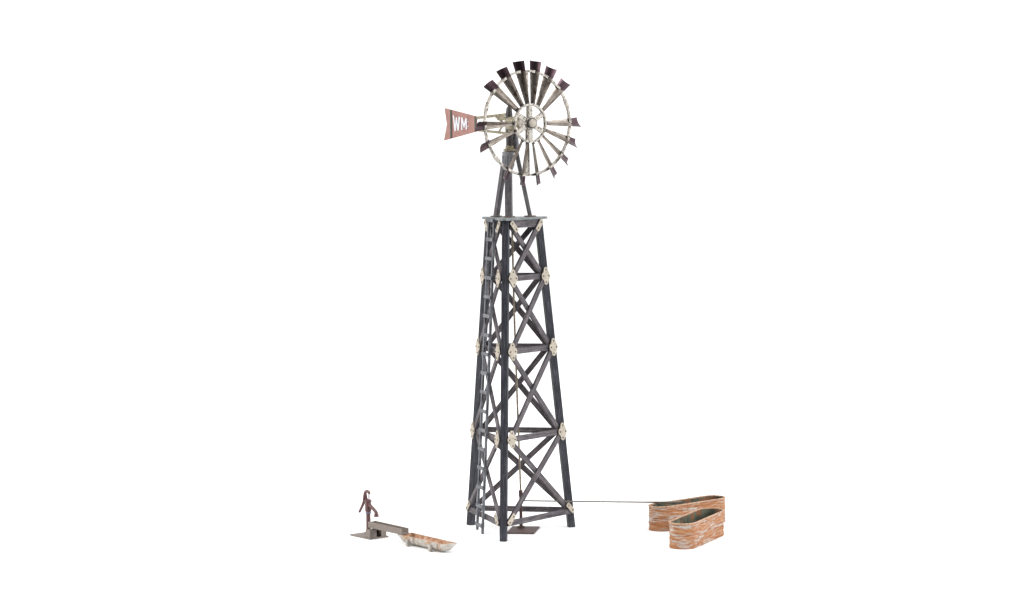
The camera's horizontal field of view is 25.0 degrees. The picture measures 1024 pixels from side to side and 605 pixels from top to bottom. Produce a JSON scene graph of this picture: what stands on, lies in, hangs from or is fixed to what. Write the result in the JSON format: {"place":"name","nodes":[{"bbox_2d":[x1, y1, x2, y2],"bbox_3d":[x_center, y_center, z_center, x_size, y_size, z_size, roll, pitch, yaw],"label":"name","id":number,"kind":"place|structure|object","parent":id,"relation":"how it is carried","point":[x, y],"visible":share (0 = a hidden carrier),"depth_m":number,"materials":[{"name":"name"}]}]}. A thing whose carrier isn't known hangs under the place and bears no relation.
{"place":"outdoors","nodes":[
{"label":"outdoors","id":0,"kind":"place"},
{"bbox_2d":[0,142,1023,604],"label":"ground","id":1,"kind":"structure","parent":0,"point":[236,378],"depth_m":1.40,"materials":[{"name":"white"}]},
{"bbox_2d":[350,490,388,539],"bbox_3d":[-0.053,0.077,0.839,0.008,0.017,0.015,-4,5,-39],"label":"hand pump","id":2,"kind":"object","parent":1,"relation":"on","point":[369,534],"visible":1,"depth_m":0.84,"materials":[{"name":"brown metal"}]},
{"bbox_2d":[368,521,408,534],"bbox_3d":[-0.044,0.081,0.829,0.003,0.002,0.019,-3,7,-43],"label":"water chute","id":3,"kind":"object","parent":2,"relation":"on","point":[388,527],"visible":1,"depth_m":0.83,"materials":[{"name":"grey wood"}]},
{"bbox_2d":[397,532,456,551],"bbox_3d":[-0.030,0.085,0.814,0.008,0.004,0.028,-4,5,-37],"label":"trough","id":4,"kind":"object","parent":1,"relation":"on","point":[432,543],"visible":1,"depth_m":0.81,"materials":[{"name":"metal"}]},
{"bbox_2d":[444,60,580,541],"bbox_3d":[0.002,-0.002,0.851,0.042,0.172,0.062,-2,4,-12],"label":"windmill","id":5,"kind":"object","parent":1,"relation":"on","point":[498,275],"visible":1,"depth_m":0.84,"materials":[{"name":"black metal"}]},
{"bbox_2d":[508,490,681,533],"bbox_3d":[0.030,0.076,0.846,0.065,0.014,0.016,-1,4,0],"label":"well pump","id":6,"kind":"object","parent":1,"relation":"on","point":[520,529],"visible":0.9,"depth_m":0.85,"materials":[{"name":"grey metal"}]},
{"bbox_2d":[648,495,725,531],"bbox_3d":[0.065,0.078,0.854,0.036,0.009,0.010,-4,5,-39],"label":"stock tank","id":7,"kind":"object","parent":1,"relation":"on","point":[661,515],"visible":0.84,"depth_m":0.85,"materials":[{"name":"orange metal"}]},
{"bbox_2d":[669,508,723,548],"bbox_3d":[0.066,0.080,0.821,0.010,0.009,0.037,1,5,26],"label":"stock tank","id":8,"kind":"object","parent":1,"relation":"on","point":[696,528],"visible":1,"depth_m":0.81,"materials":[{"name":"orange metal"}]},
{"bbox_2d":[0,0,1023,154],"label":"sky","id":9,"kind":"structure","parent":0,"point":[77,76],"materials":[{"name":"white"}]}
]}

